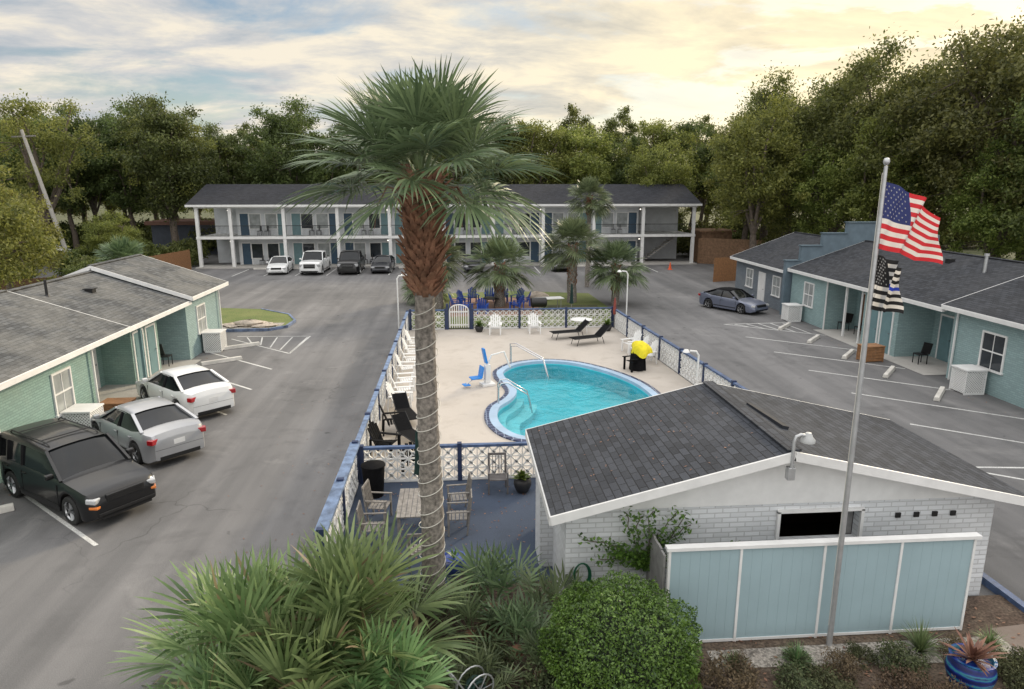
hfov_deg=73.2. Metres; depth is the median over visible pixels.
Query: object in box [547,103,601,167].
tree
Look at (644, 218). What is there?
motel building
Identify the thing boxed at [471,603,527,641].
shrub
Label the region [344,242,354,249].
door
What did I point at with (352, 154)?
tree
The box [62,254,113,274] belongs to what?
shrub
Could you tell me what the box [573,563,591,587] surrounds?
garden hose
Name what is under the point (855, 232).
parapet wall
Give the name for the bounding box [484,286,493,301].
garden chair
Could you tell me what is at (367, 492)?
patio chair
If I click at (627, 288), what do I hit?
yard lamp
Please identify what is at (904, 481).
pool house
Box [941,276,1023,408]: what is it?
motel cottage
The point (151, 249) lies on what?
shrub
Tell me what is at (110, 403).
wooden box
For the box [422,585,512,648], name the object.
palmetto
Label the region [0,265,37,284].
shrub
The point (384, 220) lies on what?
door
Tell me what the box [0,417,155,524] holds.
parked car
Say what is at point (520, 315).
pool fence
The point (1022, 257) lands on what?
tree
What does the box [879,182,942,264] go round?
flag
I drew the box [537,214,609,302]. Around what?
palm tree
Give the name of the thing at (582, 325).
lounge chair
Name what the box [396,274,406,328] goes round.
yard lamp
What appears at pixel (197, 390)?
parked car
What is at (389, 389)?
garden chair
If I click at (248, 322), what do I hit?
rock
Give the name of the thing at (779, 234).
shrub
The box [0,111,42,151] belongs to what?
tree
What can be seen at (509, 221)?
window
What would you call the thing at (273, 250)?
window
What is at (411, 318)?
pool fence
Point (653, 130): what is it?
tree
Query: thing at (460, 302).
garden chair
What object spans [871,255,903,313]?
flag
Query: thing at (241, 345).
wheel stop
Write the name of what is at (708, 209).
tree
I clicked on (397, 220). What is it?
door
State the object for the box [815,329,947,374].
walkway
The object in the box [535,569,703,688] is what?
round bush
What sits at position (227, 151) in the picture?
tree
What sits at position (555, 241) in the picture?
window
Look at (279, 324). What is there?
island gravel
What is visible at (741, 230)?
shrub
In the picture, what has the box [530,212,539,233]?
door
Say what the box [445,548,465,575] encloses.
potted plant
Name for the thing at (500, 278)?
palm tree
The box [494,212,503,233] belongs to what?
door
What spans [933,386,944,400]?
wheel stop
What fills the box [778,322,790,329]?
wheel stop
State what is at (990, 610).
planting bed
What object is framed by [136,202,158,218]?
tree
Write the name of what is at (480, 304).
garden chair
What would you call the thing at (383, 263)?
parked car
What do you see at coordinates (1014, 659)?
shrub
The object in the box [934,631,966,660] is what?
shrub
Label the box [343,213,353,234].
door
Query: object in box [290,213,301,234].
door
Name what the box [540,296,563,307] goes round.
folding table
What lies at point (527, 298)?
garden chair
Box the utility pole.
[11,129,67,251]
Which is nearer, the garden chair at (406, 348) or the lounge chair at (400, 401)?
the lounge chair at (400, 401)
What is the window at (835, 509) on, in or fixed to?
in the pool house
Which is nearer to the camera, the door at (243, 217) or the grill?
the grill
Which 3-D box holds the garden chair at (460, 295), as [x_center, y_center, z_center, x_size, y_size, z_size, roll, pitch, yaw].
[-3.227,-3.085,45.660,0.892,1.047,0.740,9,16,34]
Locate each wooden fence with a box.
[1,276,62,289]
[149,250,191,269]
[697,238,762,263]
[713,257,736,281]
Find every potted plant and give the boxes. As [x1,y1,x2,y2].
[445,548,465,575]
[474,320,485,331]
[511,469,531,493]
[603,319,611,330]
[939,628,1005,688]
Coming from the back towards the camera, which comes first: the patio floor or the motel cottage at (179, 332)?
the motel cottage at (179, 332)
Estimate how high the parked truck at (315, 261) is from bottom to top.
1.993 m
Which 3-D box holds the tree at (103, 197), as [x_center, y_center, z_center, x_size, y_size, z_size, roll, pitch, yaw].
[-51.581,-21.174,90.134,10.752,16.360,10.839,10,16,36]
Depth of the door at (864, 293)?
38.13 m
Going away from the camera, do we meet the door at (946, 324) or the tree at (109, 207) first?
the door at (946, 324)
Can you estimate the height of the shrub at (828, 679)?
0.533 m
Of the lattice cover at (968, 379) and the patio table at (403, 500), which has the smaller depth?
the patio table at (403, 500)
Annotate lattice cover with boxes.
[60,403,103,426]
[201,329,226,352]
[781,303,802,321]
[949,364,988,394]
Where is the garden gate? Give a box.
[446,303,471,329]
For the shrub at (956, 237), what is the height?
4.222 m
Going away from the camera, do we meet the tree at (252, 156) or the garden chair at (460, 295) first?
the garden chair at (460, 295)
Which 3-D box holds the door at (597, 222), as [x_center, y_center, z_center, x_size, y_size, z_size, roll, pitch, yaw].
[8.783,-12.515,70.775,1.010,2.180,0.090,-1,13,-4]
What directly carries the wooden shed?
on the ground at (260, 466)
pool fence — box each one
[313,440,359,559]
[355,310,408,458]
[359,441,535,483]
[409,308,445,329]
[472,306,612,328]
[613,308,747,389]
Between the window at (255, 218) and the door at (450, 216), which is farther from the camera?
the door at (450, 216)
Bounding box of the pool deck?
[367,327,692,478]
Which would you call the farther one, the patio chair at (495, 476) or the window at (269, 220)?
the window at (269, 220)
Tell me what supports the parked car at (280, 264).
on the ground at (260, 466)
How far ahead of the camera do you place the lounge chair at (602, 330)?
35.23 m
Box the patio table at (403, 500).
[396,488,420,545]
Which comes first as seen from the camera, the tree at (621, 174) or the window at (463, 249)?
the window at (463, 249)
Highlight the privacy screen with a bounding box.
[646,529,982,642]
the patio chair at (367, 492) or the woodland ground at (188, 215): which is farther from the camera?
the woodland ground at (188, 215)
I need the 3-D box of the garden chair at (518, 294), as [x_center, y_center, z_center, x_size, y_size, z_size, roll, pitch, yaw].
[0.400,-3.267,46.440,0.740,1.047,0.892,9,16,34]
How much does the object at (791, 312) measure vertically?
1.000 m
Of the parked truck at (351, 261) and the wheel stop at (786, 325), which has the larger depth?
the parked truck at (351, 261)
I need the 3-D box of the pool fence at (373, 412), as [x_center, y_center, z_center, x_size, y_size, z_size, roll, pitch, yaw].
[-5.018,0.938,28.578,0.160,1.130,20.170,-1,13,-4]
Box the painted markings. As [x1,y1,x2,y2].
[23,266,1023,545]
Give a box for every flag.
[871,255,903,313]
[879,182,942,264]
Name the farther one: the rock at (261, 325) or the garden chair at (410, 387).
the rock at (261, 325)
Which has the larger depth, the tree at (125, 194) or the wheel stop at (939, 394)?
the tree at (125, 194)
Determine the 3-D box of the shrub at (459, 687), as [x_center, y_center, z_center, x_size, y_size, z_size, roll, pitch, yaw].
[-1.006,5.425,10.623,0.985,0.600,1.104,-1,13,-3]
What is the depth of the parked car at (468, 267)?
63.66 m
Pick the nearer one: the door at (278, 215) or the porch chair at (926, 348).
the porch chair at (926, 348)
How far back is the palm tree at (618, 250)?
45.56 m
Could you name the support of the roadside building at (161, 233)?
on the ground at (260, 466)
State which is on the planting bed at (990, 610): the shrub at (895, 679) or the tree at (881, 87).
the shrub at (895, 679)
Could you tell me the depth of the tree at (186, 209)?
108.78 m
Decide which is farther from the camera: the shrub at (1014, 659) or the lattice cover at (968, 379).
the lattice cover at (968, 379)
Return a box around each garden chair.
[367,420,401,457]
[378,403,404,436]
[385,381,412,411]
[389,374,413,400]
[392,365,415,390]
[395,353,415,375]
[399,346,415,364]
[399,442,414,471]
[402,338,414,360]
[404,329,414,351]
[448,293,462,309]
[456,289,470,305]
[458,297,472,308]
[467,287,479,301]
[476,298,488,313]
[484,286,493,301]
[488,313,501,334]
[504,288,508,302]
[509,295,523,310]
[510,288,524,303]
[518,291,530,305]
[527,313,541,333]
[620,330,641,350]
[622,350,645,372]
[628,335,648,357]
[647,340,657,363]
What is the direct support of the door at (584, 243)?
in the motel building at (644, 218)
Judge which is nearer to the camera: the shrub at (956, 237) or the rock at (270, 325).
the rock at (270, 325)
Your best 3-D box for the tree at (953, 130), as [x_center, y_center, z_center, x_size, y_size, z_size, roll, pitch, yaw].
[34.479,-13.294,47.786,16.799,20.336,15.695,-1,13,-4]
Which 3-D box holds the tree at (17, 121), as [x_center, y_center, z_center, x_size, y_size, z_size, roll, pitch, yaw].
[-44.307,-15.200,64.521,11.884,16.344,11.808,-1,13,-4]
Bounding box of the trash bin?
[361,460,384,498]
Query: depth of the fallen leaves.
12.95 m
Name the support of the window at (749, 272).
in the motel cottage at (759, 272)
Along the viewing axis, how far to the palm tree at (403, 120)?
11.09 m
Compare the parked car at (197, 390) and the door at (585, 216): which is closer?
the parked car at (197, 390)
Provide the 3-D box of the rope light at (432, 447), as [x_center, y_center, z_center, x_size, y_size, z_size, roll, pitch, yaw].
[-1.503,1.982,12.578,0.507,5.574,0.506,-1,13,-4]
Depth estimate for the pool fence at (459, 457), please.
18.91 m
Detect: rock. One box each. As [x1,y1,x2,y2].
[233,319,262,326]
[251,323,268,327]
[265,323,276,326]
[527,291,548,298]
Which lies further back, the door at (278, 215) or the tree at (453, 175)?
the tree at (453, 175)
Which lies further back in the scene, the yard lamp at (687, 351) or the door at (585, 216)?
the door at (585, 216)
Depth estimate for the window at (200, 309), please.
33.51 m
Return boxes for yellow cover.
[631,341,652,358]
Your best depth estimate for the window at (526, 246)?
70.76 m
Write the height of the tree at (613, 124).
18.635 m
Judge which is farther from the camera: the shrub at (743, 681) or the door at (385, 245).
the door at (385, 245)
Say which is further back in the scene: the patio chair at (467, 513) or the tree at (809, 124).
the tree at (809, 124)
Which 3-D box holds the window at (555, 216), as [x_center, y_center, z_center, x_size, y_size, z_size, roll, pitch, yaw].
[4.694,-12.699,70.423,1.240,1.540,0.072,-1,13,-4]
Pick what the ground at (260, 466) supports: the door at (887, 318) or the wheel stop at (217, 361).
the wheel stop at (217, 361)
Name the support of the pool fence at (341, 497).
on the ground at (260, 466)
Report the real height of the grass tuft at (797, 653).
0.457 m
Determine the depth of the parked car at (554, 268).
63.81 m
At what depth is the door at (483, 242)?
70.38 m
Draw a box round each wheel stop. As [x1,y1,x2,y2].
[0,503,14,513]
[200,356,241,365]
[224,342,259,349]
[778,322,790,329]
[807,334,819,343]
[841,349,854,358]
[883,365,894,377]
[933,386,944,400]
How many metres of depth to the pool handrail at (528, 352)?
30.34 m
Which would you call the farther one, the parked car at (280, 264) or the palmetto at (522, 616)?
the parked car at (280, 264)
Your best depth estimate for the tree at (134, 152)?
80.56 m
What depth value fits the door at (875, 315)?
34.12 m
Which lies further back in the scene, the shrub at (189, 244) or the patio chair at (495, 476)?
the shrub at (189, 244)
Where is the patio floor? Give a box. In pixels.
[343,478,553,587]
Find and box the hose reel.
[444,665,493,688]
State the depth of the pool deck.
30.36 m
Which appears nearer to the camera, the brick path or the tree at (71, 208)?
the brick path
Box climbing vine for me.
[578,505,740,571]
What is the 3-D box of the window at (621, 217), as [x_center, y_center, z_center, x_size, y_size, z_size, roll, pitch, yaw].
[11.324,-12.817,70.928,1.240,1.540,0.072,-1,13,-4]
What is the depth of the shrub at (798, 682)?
11.02 m
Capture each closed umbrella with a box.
[414,425,419,487]
[569,283,573,317]
[613,298,615,325]
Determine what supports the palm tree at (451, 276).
on the garden lawn at (585, 299)
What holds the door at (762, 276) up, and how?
in the motel cottage at (759, 272)
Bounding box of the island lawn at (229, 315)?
[219,308,292,328]
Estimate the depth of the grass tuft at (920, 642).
11.98 m
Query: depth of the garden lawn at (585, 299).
42.43 m
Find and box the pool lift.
[462,348,510,386]
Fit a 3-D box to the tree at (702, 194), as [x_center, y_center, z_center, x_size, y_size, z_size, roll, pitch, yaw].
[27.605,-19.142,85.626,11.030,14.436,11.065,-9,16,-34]
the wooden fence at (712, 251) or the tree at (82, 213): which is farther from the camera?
the tree at (82, 213)
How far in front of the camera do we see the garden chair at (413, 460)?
19.26 m
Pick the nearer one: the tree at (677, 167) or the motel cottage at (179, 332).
the motel cottage at (179, 332)
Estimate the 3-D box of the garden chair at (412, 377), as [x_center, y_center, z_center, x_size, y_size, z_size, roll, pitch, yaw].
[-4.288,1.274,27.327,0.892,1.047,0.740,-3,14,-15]
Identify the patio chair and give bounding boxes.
[356,500,385,544]
[361,479,391,521]
[407,533,421,572]
[446,471,471,510]
[446,489,471,536]
[487,452,508,494]
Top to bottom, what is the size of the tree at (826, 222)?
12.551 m
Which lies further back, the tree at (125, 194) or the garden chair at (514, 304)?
the tree at (125, 194)
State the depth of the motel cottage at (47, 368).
21.94 m
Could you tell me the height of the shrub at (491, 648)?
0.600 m
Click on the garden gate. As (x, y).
(448, 318)
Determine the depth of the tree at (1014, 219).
42.10 m
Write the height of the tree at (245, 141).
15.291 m
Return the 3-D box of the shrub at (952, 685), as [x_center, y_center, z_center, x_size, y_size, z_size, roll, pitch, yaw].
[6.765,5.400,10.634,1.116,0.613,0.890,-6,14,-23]
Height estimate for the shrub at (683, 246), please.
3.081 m
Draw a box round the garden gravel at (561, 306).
[547,305,603,316]
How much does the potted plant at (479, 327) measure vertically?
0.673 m
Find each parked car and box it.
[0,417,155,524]
[91,396,205,463]
[135,364,235,415]
[266,256,293,273]
[370,255,394,272]
[462,254,482,271]
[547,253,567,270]
[698,287,768,313]
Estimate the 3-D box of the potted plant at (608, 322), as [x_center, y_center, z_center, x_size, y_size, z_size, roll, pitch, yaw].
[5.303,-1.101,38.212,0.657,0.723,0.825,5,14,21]
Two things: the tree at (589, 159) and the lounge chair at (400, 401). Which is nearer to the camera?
the lounge chair at (400, 401)
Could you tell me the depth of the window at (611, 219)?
70.83 m
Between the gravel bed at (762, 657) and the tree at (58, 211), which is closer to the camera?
the gravel bed at (762, 657)
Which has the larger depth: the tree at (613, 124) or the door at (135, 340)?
the tree at (613, 124)
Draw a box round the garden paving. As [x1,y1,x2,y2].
[450,297,542,316]
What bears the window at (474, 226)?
in the motel building at (644, 218)
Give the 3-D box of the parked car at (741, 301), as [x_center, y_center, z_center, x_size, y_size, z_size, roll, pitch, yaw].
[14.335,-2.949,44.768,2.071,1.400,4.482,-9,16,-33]
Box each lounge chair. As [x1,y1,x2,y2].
[390,411,415,443]
[391,391,416,419]
[549,319,590,339]
[569,323,610,345]
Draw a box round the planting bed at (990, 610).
[357,581,1023,688]
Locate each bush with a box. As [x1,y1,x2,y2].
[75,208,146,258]
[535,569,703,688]
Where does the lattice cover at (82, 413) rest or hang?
on the ground at (260, 466)
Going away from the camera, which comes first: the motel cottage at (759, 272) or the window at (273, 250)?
the motel cottage at (759, 272)
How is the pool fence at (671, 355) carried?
on the ground at (260, 466)
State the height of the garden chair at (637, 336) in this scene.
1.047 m
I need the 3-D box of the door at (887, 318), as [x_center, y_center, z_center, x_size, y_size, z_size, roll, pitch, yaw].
[17.987,-0.649,33.222,0.090,2.130,0.960,-1,13,-4]
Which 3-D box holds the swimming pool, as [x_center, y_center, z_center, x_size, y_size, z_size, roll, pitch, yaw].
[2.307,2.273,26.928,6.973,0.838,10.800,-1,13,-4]
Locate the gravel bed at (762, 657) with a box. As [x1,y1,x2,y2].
[707,636,1019,667]
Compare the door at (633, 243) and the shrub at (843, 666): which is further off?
the door at (633, 243)
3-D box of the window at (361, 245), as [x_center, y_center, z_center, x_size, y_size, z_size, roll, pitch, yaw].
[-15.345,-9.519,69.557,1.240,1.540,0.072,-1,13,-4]
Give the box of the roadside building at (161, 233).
[144,218,217,253]
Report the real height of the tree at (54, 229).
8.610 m
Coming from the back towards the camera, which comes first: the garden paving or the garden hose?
the garden paving
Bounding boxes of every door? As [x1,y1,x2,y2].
[92,348,100,388]
[131,328,148,380]
[144,322,159,375]
[238,213,250,234]
[241,243,252,264]
[276,213,287,234]
[278,242,288,255]
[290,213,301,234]
[292,242,302,263]
[328,213,335,234]
[330,242,337,263]
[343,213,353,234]
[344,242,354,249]
[379,212,387,233]
[381,242,388,254]
[393,212,402,233]
[395,242,403,262]
[445,212,454,233]
[481,213,490,233]
[482,241,489,261]
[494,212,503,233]
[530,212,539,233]
[530,241,539,261]
[544,241,552,261]
[545,212,552,233]
[578,212,586,222]
[579,240,585,261]
[595,214,602,232]
[627,212,637,232]
[627,240,636,260]
[757,271,765,301]
[860,293,865,330]
[868,310,879,342]
[877,311,894,354]
[935,313,954,361]
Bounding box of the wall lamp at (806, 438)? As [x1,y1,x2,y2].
[785,432,815,480]
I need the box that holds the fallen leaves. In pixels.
[4,315,1019,688]
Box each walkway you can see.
[98,360,199,401]
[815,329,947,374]
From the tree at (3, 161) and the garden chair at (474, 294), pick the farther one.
the tree at (3, 161)
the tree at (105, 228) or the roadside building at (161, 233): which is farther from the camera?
the roadside building at (161, 233)
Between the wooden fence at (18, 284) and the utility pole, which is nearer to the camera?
the wooden fence at (18, 284)
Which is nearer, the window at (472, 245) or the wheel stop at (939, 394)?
the wheel stop at (939, 394)
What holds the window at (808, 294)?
in the motel cottage at (829, 291)
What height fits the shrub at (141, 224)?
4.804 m
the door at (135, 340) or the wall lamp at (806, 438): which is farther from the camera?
the door at (135, 340)
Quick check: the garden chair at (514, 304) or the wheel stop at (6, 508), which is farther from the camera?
the garden chair at (514, 304)
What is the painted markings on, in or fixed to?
on the ground at (260, 466)
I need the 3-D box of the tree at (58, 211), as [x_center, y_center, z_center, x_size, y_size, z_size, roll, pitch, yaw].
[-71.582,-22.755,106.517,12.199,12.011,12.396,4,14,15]
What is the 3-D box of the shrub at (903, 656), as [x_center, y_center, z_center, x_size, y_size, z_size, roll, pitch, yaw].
[6.583,5.238,11.547,0.875,0.533,0.982,5,14,22]
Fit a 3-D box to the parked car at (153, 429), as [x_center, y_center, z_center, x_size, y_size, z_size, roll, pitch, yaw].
[-11.511,2.436,21.518,4.718,1.474,2.180,10,17,37]
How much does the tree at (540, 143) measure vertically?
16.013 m
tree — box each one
[0,88,117,268]
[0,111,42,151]
[0,118,17,186]
[0,136,21,187]
[0,162,69,289]
[0,177,72,289]
[3,117,83,228]
[8,100,118,248]
[19,192,98,223]
[36,137,115,222]
[65,118,122,217]
[70,98,154,229]
[78,198,147,215]
[82,119,144,216]
[92,234,152,261]
[105,90,224,241]
[110,115,223,244]
[123,102,183,218]
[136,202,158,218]
[177,202,213,217]
[189,121,265,214]
[219,121,275,183]
[225,133,284,177]
[232,94,328,183]
[235,139,300,183]
[272,54,564,614]
[287,128,359,183]
[325,121,398,183]
[369,153,441,183]
[399,233,471,308]
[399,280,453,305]
[427,118,487,183]
[443,156,474,182]
[461,231,537,306]
[471,112,541,183]
[496,118,581,183]
[537,123,626,183]
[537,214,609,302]
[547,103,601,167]
[565,176,615,286]
[584,238,650,304]
[597,105,648,183]
[600,134,661,183]
[611,117,706,199]
[623,136,700,226]
[659,114,724,224]
[678,187,722,224]
[691,114,721,223]
[697,142,734,207]
[698,87,817,239]
[699,107,797,248]
[704,86,811,248]
[713,60,877,237]
[784,132,875,234]
[793,26,1018,234]
[800,47,940,219]
[831,112,953,245]
[861,7,1023,257]
[931,133,1023,260]
[933,11,1023,260]
[978,94,1023,248]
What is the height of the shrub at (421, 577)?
0.600 m
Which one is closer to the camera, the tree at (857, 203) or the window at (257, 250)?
the tree at (857, 203)
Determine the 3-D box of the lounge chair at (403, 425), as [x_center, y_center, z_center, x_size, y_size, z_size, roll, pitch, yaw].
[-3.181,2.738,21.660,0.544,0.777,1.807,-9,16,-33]
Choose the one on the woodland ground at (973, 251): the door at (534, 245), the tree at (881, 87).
the tree at (881, 87)
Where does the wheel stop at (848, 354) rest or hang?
on the ground at (260, 466)
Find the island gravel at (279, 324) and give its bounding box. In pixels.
[223,323,283,328]
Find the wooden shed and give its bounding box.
[689,228,735,261]
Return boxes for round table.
[482,297,498,307]
[570,317,591,332]
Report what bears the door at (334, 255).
in the motel building at (644, 218)
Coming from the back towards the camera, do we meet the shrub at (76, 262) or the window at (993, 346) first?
the shrub at (76, 262)
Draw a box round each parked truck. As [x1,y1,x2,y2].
[299,250,330,273]
[336,250,364,273]
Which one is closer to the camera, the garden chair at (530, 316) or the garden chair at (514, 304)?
the garden chair at (530, 316)
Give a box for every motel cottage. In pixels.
[0,290,130,483]
[8,270,191,388]
[65,254,228,359]
[730,232,820,310]
[787,240,1023,361]
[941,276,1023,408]
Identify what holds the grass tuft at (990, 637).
on the gravel bed at (762, 657)
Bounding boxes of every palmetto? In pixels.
[102,531,407,688]
[146,637,287,688]
[175,591,424,688]
[187,508,483,688]
[317,608,457,688]
[418,539,560,618]
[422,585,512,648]
[441,638,526,688]
[461,591,562,660]
[495,626,562,683]
[501,559,595,630]
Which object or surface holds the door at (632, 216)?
in the motel building at (644, 218)
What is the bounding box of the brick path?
[992,624,1023,651]
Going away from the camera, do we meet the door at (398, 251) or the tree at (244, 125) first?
the door at (398, 251)
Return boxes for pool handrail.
[497,379,532,412]
[510,343,548,379]
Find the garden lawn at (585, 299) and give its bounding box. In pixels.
[409,291,610,329]
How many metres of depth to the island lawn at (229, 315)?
42.32 m
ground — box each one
[0,252,1023,688]
[35,204,983,251]
[941,248,1015,259]
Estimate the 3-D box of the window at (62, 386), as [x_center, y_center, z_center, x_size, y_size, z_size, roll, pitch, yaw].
[-14.245,1.486,21.914,0.110,1.390,1.170,-1,13,-4]
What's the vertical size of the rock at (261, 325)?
0.262 m
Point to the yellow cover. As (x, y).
(642, 349)
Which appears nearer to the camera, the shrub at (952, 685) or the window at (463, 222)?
the shrub at (952, 685)
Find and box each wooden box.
[100,397,135,410]
[856,343,885,362]
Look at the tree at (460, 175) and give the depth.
95.15 m
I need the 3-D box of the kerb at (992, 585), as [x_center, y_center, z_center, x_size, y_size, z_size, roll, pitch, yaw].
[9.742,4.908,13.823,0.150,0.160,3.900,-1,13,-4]
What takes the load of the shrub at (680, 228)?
on the woodland ground at (188, 215)
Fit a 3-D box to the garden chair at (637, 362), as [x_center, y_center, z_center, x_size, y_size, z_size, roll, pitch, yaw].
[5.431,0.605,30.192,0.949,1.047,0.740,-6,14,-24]
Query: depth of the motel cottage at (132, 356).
27.96 m
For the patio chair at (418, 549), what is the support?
on the patio floor
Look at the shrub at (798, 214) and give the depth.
84.87 m
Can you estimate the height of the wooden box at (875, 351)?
0.750 m
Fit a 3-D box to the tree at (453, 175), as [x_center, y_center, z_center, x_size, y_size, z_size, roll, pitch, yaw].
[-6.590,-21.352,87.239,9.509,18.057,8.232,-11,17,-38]
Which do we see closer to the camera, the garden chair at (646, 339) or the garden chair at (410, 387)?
the garden chair at (410, 387)
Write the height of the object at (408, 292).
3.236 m
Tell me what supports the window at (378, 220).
in the motel building at (644, 218)
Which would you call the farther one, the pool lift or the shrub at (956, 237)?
the shrub at (956, 237)
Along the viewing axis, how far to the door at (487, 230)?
70.06 m
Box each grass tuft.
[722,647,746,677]
[778,641,816,672]
[893,615,945,661]
[970,624,1013,653]
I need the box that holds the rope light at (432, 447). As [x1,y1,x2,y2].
[414,303,445,588]
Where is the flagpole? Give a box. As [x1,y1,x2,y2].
[826,158,889,645]
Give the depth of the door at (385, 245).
69.71 m
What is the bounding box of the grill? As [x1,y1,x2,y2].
[530,297,546,315]
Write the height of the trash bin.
0.960 m
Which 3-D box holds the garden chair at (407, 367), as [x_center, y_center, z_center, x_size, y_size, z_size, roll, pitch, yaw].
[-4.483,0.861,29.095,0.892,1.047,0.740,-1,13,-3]
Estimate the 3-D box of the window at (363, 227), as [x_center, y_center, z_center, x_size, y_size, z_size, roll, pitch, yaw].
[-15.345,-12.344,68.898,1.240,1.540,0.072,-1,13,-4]
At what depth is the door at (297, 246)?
69.11 m
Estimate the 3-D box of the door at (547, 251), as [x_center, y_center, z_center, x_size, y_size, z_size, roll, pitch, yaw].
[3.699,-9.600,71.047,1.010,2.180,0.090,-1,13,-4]
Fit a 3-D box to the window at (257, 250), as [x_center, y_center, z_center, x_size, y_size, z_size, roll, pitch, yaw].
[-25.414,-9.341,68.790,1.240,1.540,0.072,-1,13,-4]
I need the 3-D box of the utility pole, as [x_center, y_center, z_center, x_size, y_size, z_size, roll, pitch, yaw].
[-41.951,-12.676,61.860,3.798,12.669,0.380,-1,13,-4]
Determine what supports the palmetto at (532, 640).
on the planting bed at (990, 610)
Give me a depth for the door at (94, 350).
27.36 m
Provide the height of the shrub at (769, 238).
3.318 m
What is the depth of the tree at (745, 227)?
69.28 m
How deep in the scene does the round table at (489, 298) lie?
44.95 m
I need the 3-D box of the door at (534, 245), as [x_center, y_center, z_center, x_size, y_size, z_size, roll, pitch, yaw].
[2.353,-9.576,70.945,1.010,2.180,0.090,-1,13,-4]
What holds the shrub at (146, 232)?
on the woodland ground at (188, 215)
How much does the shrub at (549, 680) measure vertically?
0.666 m
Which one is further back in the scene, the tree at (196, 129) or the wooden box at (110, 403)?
the tree at (196, 129)
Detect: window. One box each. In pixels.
[50,366,75,417]
[195,302,208,334]
[248,213,261,228]
[250,243,263,258]
[264,213,277,228]
[267,243,279,258]
[300,213,313,228]
[302,243,314,252]
[315,213,328,228]
[317,243,330,257]
[352,213,364,228]
[353,242,365,256]
[368,213,380,228]
[369,242,381,257]
[453,213,465,227]
[454,242,465,255]
[470,213,481,227]
[470,242,481,254]
[504,214,515,227]
[518,213,529,227]
[518,241,529,256]
[552,212,563,227]
[553,241,563,252]
[567,212,579,218]
[602,212,613,227]
[616,212,627,227]
[744,268,753,288]
[770,275,780,297]
[774,506,864,539]
[801,281,814,308]
[976,330,1007,374]
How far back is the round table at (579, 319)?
37.79 m
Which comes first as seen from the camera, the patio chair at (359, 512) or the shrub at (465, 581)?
the shrub at (465, 581)
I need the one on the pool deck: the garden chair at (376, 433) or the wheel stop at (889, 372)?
the garden chair at (376, 433)
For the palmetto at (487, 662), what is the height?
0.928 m
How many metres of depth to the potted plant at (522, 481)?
18.15 m
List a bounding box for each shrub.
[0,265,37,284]
[53,220,78,247]
[53,246,109,275]
[58,221,93,248]
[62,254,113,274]
[62,258,102,274]
[88,212,148,246]
[136,238,161,256]
[137,218,160,243]
[158,237,210,266]
[188,217,216,251]
[386,571,422,616]
[438,662,469,688]
[447,569,488,595]
[451,639,516,688]
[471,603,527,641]
[511,658,573,688]
[676,232,690,254]
[677,219,690,243]
[681,649,766,688]
[686,220,725,232]
[714,226,749,243]
[717,221,759,239]
[724,648,762,681]
[757,221,781,239]
[757,233,779,245]
[771,658,825,688]
[779,212,837,234]
[781,640,815,673]
[802,661,860,688]
[812,646,868,687]
[842,640,881,672]
[861,681,889,688]
[871,662,936,688]
[874,637,931,685]
[919,675,973,688]
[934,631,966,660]
[938,222,953,245]
[939,219,980,247]
[983,642,1023,678]
[997,664,1023,688]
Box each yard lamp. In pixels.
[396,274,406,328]
[617,270,628,314]
[683,349,699,383]
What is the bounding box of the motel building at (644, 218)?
[185,184,701,268]
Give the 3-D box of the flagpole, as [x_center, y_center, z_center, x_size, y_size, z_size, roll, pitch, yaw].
[5.606,1.258,11.249,0.097,8.320,0.097,11,17,39]
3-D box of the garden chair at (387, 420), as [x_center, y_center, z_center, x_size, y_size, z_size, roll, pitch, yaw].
[-3.907,2.383,22.570,0.892,1.047,0.740,-3,14,-14]
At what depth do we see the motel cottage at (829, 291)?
33.45 m
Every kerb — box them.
[226,308,295,331]
[981,572,1023,612]
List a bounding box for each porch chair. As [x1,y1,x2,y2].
[159,344,172,365]
[837,313,853,330]
[912,342,932,364]
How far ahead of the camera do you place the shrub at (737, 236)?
73.80 m
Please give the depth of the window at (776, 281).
44.78 m
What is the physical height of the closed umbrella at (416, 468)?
2.300 m
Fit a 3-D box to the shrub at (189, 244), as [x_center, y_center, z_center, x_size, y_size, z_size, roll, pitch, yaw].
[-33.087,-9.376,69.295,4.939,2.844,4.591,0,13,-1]
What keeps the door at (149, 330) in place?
in the motel cottage at (132, 356)
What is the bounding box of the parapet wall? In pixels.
[779,221,939,314]
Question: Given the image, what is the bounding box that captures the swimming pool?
[484,359,661,441]
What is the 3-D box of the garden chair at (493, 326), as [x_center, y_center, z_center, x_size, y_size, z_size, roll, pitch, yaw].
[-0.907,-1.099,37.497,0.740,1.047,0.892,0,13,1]
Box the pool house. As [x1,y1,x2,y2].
[525,381,1023,611]
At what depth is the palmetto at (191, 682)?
10.03 m
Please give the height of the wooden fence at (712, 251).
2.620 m
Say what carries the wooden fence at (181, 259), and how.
on the ground at (260, 466)
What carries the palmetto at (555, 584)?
on the planting bed at (990, 610)
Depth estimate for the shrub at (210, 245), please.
79.28 m

